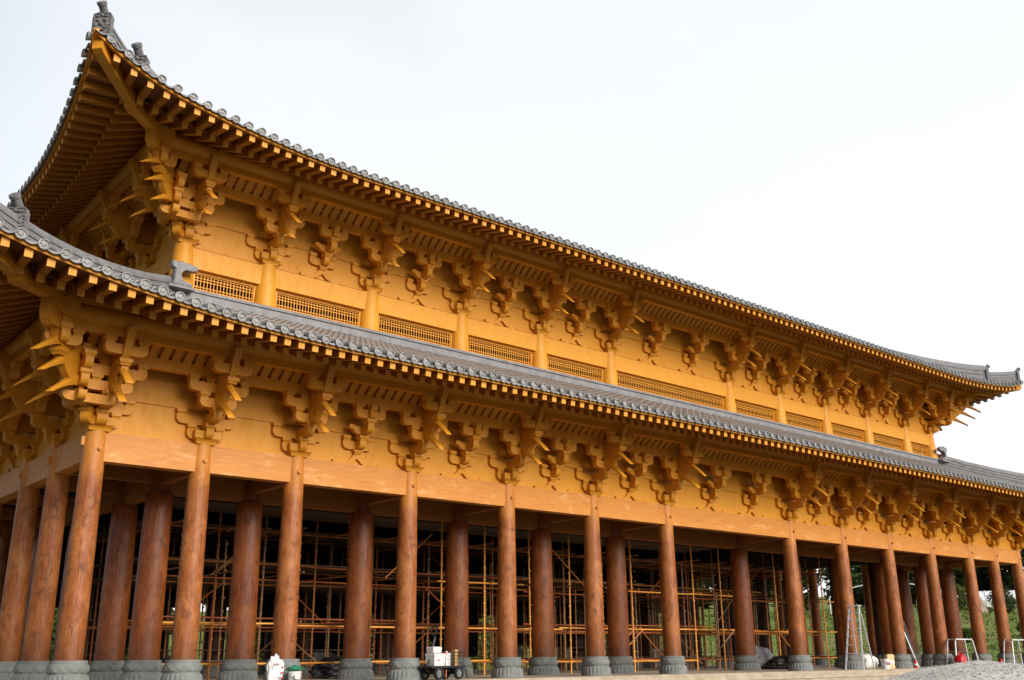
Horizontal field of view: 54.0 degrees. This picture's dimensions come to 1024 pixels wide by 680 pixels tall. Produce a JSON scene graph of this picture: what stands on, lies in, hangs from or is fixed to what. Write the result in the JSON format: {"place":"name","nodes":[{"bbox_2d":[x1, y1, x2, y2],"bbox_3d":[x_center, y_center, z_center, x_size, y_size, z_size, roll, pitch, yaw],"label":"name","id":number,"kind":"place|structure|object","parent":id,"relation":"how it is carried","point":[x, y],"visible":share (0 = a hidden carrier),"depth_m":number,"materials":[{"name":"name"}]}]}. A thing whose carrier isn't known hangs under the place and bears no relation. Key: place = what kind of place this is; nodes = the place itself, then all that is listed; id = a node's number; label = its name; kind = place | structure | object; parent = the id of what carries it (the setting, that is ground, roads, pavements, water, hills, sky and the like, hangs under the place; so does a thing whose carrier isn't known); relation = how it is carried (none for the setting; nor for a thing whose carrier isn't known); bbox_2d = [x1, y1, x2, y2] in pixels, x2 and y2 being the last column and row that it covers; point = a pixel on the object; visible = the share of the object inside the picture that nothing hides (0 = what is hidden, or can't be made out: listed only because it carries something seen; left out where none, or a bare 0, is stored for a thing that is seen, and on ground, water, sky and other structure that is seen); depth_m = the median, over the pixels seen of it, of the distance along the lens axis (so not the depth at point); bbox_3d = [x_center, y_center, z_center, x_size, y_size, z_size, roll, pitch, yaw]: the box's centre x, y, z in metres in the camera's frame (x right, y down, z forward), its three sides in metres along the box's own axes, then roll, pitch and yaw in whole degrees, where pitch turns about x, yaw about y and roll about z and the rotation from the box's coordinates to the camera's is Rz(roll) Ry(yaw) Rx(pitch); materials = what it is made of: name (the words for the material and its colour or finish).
{"place":"outdoors","nodes":[
{"label":"outdoors","id":0,"kind":"place"},
{"bbox_2d":[315,652,329,659],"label":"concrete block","id":1,"kind":"structure","parent":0,"point":[319,655],"depth_m":54.31,"materials":[{"name":"grey concrete"}]},
{"bbox_2d":[370,630,431,657],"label":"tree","id":2,"kind":"object","parent":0,"point":[371,647],"depth_m":103.30,"materials":[{"name":"green plant"}]},
{"bbox_2d":[0,0,1023,611],"label":"sky","id":3,"kind":"structure","parent":0,"point":[854,168],"materials":[{"name":"white"}]},
{"bbox_2d":[517,649,522,657],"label":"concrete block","id":4,"kind":"structure","parent":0,"point":[519,652],"depth_m":63.01,"materials":[{"name":"grey concrete"}]},
{"bbox_2d":[168,594,1023,669],"bbox_3d":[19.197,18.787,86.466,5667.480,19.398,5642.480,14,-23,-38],"label":"ground","id":5,"kind":"structure","parent":0,"point":[832,639],"depth_m":118.50,"materials":[{"name":"green plant"}]},
{"bbox_2d":[49,608,58,660],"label":"tree","id":6,"kind":"object","parent":5,"relation":"on","point":[53,632],"visible":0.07,"depth_m":81.16,"materials":[{"name":"green plant"}]},
{"bbox_2d":[124,607,174,659],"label":"tree","id":7,"kind":"object","parent":5,"relation":"on","point":[126,649],"visible":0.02,"depth_m":88.21,"materials":[{"name":"green plant"}]},
{"bbox_2d":[224,610,263,669],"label":"tree","id":8,"kind":"object","parent":5,"relation":"on","point":[261,655],"visible":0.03,"depth_m":89.69,"materials":[{"name":"green plant"}]},
{"bbox_2d":[370,612,373,659],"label":"tree","id":9,"kind":"object","parent":5,"relation":"on","point":[372,635],"visible":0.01,"depth_m":93.03,"materials":[{"name":"green plant"}]},
{"bbox_2d":[469,615,493,669],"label":"tree","id":10,"kind":"object","parent":5,"relation":"on","point":[488,651],"visible":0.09,"depth_m":105.19,"materials":[{"name":"green plant"}]},
{"bbox_2d":[479,616,528,655],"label":"tree","id":11,"kind":"object","parent":5,"relation":"on","point":[493,645],"visible":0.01,"depth_m":118.20,"materials":[{"name":"green plant"}]},
{"bbox_2d":[0,0,1023,679],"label":"temple hall","id":12,"kind":"structure","parent":5,"relation":"on","point":[202,304],"depth_m":38.84,"materials":[{"name":"wood"}]},
{"bbox_2d":[159,657,202,673],"bbox_3d":[-11.770,11.415,34.948,2.082,0.937,1.326,14,-23,-38],"label":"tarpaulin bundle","id":13,"kind":"object","parent":12,"relation":"on","point":[164,659],"visible":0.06,"depth_m":34.73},
{"bbox_2d":[193,271,255,302],"bbox_3d":[-10.720,-1.376,36.941,2.670,1.892,0.460,14,-23,-38],"label":"lattice window","id":14,"kind":"structure","parent":12,"relation":"in","point":[202,281],"depth_m":37.12,"materials":[{"name":"yellow paint"}]},
{"bbox_2d":[266,653,283,679],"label":"plastic sack","id":15,"kind":"object","parent":12,"relation":"on","point":[275,667],"visible":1,"depth_m":30.31,"materials":[{"name":"white plastic"}]},
{"bbox_2d":[287,671,301,679],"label":"pail","id":16,"kind":"object","parent":12,"relation":"on","point":[294,675],"visible":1,"depth_m":30.62,"materials":[{"name":"white plastic"}]},
{"bbox_2d":[286,665,303,670],"bbox_3d":[-6.655,10.094,30.841,0.467,0.227,0.530,-7,-19,19],"label":"green cloth","id":17,"kind":"object","parent":16,"relation":"on","point":[294,668],"visible":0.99,"depth_m":30.73,"materials":[{"name":"green fabric"}]},
{"bbox_2d":[276,290,360,326],"bbox_3d":[-7.704,-0.636,39.358,4.000,1.892,0.460,14,-23,-38],"label":"lattice window","id":18,"kind":"structure","parent":12,"relation":"in","point":[284,300],"depth_m":39.52,"materials":[{"name":"yellow paint"}]},
{"bbox_2d":[308,656,375,678],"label":"tarpaulin bundle","id":19,"kind":"object","parent":12,"relation":"on","point":[323,671],"visible":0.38,"depth_m":38.31,"materials":[{"name":"black plastic"}]},
{"bbox_2d":[379,315,451,347],"bbox_3d":[-4.177,0.229,42.182,4.000,1.892,0.460,14,-23,-38],"label":"lattice window","id":20,"kind":"structure","parent":12,"relation":"in","point":[389,325],"depth_m":42.36,"materials":[{"name":"yellow paint"}]},
{"bbox_2d":[418,625,467,679],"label":"hand cart","id":21,"kind":"object","parent":12,"relation":"on","point":[440,672],"visible":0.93,"depth_m":34.48,"materials":[{"name":"black metal"}]},
{"bbox_2d":[425,653,445,665],"bbox_3d":[-2.615,10.941,34.356,0.464,0.405,0.547,-16,-23,40],"label":"cooler box","id":22,"kind":"object","parent":21,"relation":"on","point":[437,659],"visible":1,"depth_m":34.19,"materials":[{"name":"white plastic"}]},
{"bbox_2d":[426,647,441,652],"bbox_3d":[-2.674,10.637,34.458,0.353,0.202,0.406,-16,-23,40],"label":"cooler box","id":23,"kind":"object","parent":22,"relation":"on","point":[434,649],"visible":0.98,"depth_m":34.33,"materials":[{"name":"white plastic"}]},
{"bbox_2d":[444,652,449,665],"bbox_3d":[-2.302,11.010,34.655,0.298,0.449,0.218,-16,-23,40],"label":"jerry can","id":24,"kind":"object","parent":21,"relation":"on","point":[447,660],"visible":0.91,"depth_m":34.54,"materials":[{"name":"white plastic"}]},
{"bbox_2d":[452,650,457,665],"bbox_3d":[-2.005,11.120,35.146,0.156,0.536,0.156,-16,-23,40],"label":"timber block","id":25,"kind":"object","parent":21,"relation":"on","point":[455,658],"depth_m":35.08,"materials":[{"name":"wood"}]},
{"bbox_2d":[55,497,837,679],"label":"scaffolding","id":26,"kind":"object","parent":12,"relation":"on","point":[326,573],"visible":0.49,"depth_m":48.88,"materials":[{"name":"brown wood"}]},
{"bbox_2d":[468,336,531,365],"bbox_3d":[-0.651,1.094,45.007,4.000,1.892,0.460,14,-23,-38],"label":"lattice window","id":27,"kind":"structure","parent":12,"relation":"in","point":[476,345],"depth_m":45.20,"materials":[{"name":"yellow paint"}]},
{"bbox_2d":[547,355,602,381],"bbox_3d":[2.875,1.960,47.831,4.000,1.892,0.460,14,-23,-38],"label":"lattice window","id":28,"kind":"structure","parent":12,"relation":"in","point":[556,364],"depth_m":48.02,"materials":[{"name":"yellow paint"}]},
{"bbox_2d":[617,372,723,409],"bbox_3d":[8.164,3.257,52.068,8.600,1.892,0.460,14,-23,-38],"label":"lattice window","id":29,"kind":"structure","parent":12,"relation":"in","point":[624,380],"depth_m":52.12,"materials":[{"name":"yellow paint"}]},
{"bbox_2d":[735,400,774,420],"bbox_3d":[13.453,4.555,56.305,4.000,1.892,0.460,14,-23,-38],"label":"lattice window","id":30,"kind":"structure","parent":12,"relation":"in","point":[744,408],"depth_m":56.56,"materials":[{"name":"yellow paint"}]},
{"bbox_2d":[755,645,773,668],"bbox_3d":[13.545,17.533,55.707,2.684,1.426,1.785,14,-23,-38],"label":"tarpaulin bundle","id":31,"kind":"object","parent":12,"relation":"on","point":[765,654],"visible":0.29,"depth_m":55.10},
{"bbox_2d":[764,655,788,668],"bbox_3d":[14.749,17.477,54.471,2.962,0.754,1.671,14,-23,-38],"label":"rubbish bag","id":32,"kind":"object","parent":12,"relation":"on","point":[779,662],"visible":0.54,"depth_m":53.59,"materials":[{"name":"black plastic"}]},
{"bbox_2d":[785,412,820,431],"bbox_3d":[16.979,5.420,59.130,4.000,1.892,0.460,14,-23,-38],"label":"lattice window","id":33,"kind":"structure","parent":12,"relation":"in","point":[792,419],"depth_m":59.41,"materials":[{"name":"yellow paint"}]},
{"bbox_2d":[831,423,863,441],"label":"lattice window","id":34,"kind":"structure","parent":12,"relation":"in","point":[838,430],"depth_m":62.24,"materials":[{"name":"yellow paint"}]},
{"bbox_2d":[845,605,874,669],"bbox_3d":[17.389,14.970,50.561,0.956,3.119,1.746,-14,-22,36],"label":"stepladder","id":35,"kind":"object","parent":12,"relation":"on","point":[852,628],"visible":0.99,"depth_m":50.54,"materials":[{"name":"metal"}]},
{"bbox_2d":[863,654,878,668],"bbox_3d":[18.628,16.766,52.368,1.256,0.770,0.774,14,-23,-38],"label":"cloth sack","id":36,"kind":"object","parent":12,"relation":"on","point":[868,661],"visible":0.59,"depth_m":52.06,"materials":[{"name":"white fabric"}]},
{"bbox_2d":[880,659,889,668],"bbox_3d":[19.280,16.717,51.819,0.493,0.500,0.475,14,-23,-38],"label":"bucket","id":37,"kind":"object","parent":12,"relation":"on","point":[885,663],"visible":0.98,"depth_m":51.67,"materials":[{"name":"white plastic"}]},
{"bbox_2d":[873,433,901,449],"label":"lattice window","id":38,"kind":"structure","parent":12,"relation":"in","point":[881,440],"depth_m":65.07,"materials":[{"name":"yellow paint"}]},
{"bbox_2d":[884,654,895,668],"bbox_3d":[19.875,16.909,52.806,0.476,0.747,0.333,4,-18,-14],"label":"paper bag","id":39,"kind":"object","parent":12,"relation":"on","point":[891,658],"visible":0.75,"depth_m":52.70,"materials":[{"name":"beige paper"}]},
{"bbox_2d":[903,621,918,664],"bbox_3d":[23.781,18.131,59.943,0.635,2.657,0.500,-10,-20,28],"label":"leaning ladder","id":40,"kind":"object","parent":12,"relation":"on","point":[906,633],"visible":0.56,"depth_m":60.05,"materials":[{"name":"metal"}]},
{"bbox_2d":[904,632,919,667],"bbox_3d":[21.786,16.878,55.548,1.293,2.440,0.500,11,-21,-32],"label":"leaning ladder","id":41,"kind":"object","parent":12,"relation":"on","point":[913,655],"visible":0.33,"depth_m":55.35,"materials":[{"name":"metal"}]},
{"bbox_2d":[911,442,927,455],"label":"lattice window","id":42,"kind":"structure","parent":12,"relation":"in","point":[916,448],"depth_m":67.50,"materials":[{"name":"yellow paint"}]},
{"bbox_2d":[955,652,966,662],"bbox_3d":[25.058,17.835,56.071,0.540,0.843,0.840,-15,-22,38],"label":"fuel can","id":43,"kind":"object","parent":12,"relation":"on","point":[960,657],"visible":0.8,"depth_m":55.82,"materials":[{"name":"red plastic"}]},
{"bbox_2d":[946,639,978,664],"bbox_3d":[25.387,17.666,56.690,1.979,1.546,0.760,9,-20,-27],"label":"work trestle","id":44,"kind":"object","parent":12,"relation":"on","point":[956,649],"visible":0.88,"depth_m":56.71,"materials":[{"name":"metal"}]},
{"bbox_2d":[1003,639,1023,662],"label":"work trestle","id":45,"kind":"object","parent":12,"relation":"on","point":[1012,651],"visible":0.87,"depth_m":60.71,"materials":[{"name":"metal"}]},
{"bbox_2d":[697,582,709,600],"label":"tree","id":46,"kind":"object","parent":5,"relation":"on","point":[703,585],"visible":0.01,"depth_m":163.66,"materials":[{"name":"green plant"}]},
{"bbox_2d":[698,588,712,607],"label":"tree","id":47,"kind":"object","parent":5,"relation":"on","point":[705,602],"depth_m":172.08,"materials":[{"name":"green plant"}]},
{"bbox_2d":[703,583,711,590],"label":"tree","id":48,"kind":"object","parent":5,"relation":"on","point":[708,584],"visible":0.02,"depth_m":163.69,"materials":[{"name":"green plant"}]},
{"bbox_2d":[766,570,821,610],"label":"tree","id":49,"kind":"object","parent":5,"relation":"on","point":[804,587],"visible":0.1,"depth_m":162.46,"materials":[{"name":"green plant"}]},
{"bbox_2d":[817,565,863,604],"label":"tree","id":50,"kind":"object","parent":5,"relation":"on","point":[856,577],"visible":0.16,"depth_m":160.60,"materials":[{"name":"green plant"}]},
{"bbox_2d":[856,571,864,605],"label":"tree","id":51,"kind":"object","parent":5,"relation":"on","point":[860,601],"depth_m":168.02,"materials":[{"name":"green plant"}]},
{"bbox_2d":[829,583,1015,612],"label":"canopy tent","id":52,"kind":"object","parent":5,"relation":"on","point":[982,595],"visible":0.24,"depth_m":129.93,"materials":[{"name":"white fabric"}]},
{"bbox_2d":[908,572,940,603],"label":"tree","id":53,"kind":"object","parent":5,"relation":"on","point":[912,587],"visible":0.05,"depth_m":157.02,"materials":[{"name":"green plant"}]},
{"bbox_2d":[881,660,1023,679],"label":"gravel heap","id":54,"kind":"object","parent":5,"relation":"on","point":[981,670],"visible":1,"depth_m":18.82,"materials":[{"name":"grey gravel"}]},
{"bbox_2d":[938,567,975,595],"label":"tree","id":55,"kind":"object","parent":5,"relation":"on","point":[960,582],"visible":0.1,"depth_m":146.73,"materials":[{"name":"green plant"}]},
{"bbox_2d":[955,583,967,608],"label":"round bush","id":56,"kind":"object","parent":5,"relation":"on","point":[962,598],"visible":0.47,"depth_m":126.62,"materials":[{"name":"green plant"}]},
{"bbox_2d":[962,627,971,642],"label":"round bush","id":57,"kind":"object","parent":5,"relation":"on","point":[967,633],"visible":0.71,"depth_m":106.42,"materials":[{"name":"green plant"}]},
{"bbox_2d":[939,565,1002,590],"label":"tree","id":58,"kind":"object","parent":5,"relation":"on","point":[981,578],"visible":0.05,"depth_m":152.63,"materials":[{"name":"green plant"}]},
{"bbox_2d":[980,597,987,612],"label":"boulder","id":59,"kind":"object","parent":5,"relation":"on","point":[984,607],"visible":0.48,"depth_m":124.15,"materials":[{"name":"beige stone"}]},
{"bbox_2d":[978,550,1023,590],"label":"tree","id":60,"kind":"object","parent":5,"relation":"on","point":[1007,579],"visible":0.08,"depth_m":147.73,"materials":[{"name":"green plant"}]},
{"bbox_2d":[986,586,1016,611],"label":"round bush","id":61,"kind":"object","parent":5,"relation":"on","point":[1010,601],"visible":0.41,"depth_m":124.03,"materials":[{"name":"green plant"}]},
{"bbox_2d":[1016,622,1020,635],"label":"round bush","id":62,"kind":"object","parent":5,"relation":"on","point":[1018,627],"visible":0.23,"depth_m":108.35,"materials":[{"name":"green plant"}]},
{"bbox_2d":[1020,548,1023,569],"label":"tree","id":63,"kind":"object","parent":5,"relation":"on","point":[1022,557],"visible":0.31,"depth_m":142.48,"materials":[{"name":"green plant"}]},
{"bbox_2d":[651,649,658,657],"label":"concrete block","id":64,"kind":"structure","parent":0,"point":[652,654],"depth_m":70.51,"materials":[{"name":"grey concrete"}]}
]}

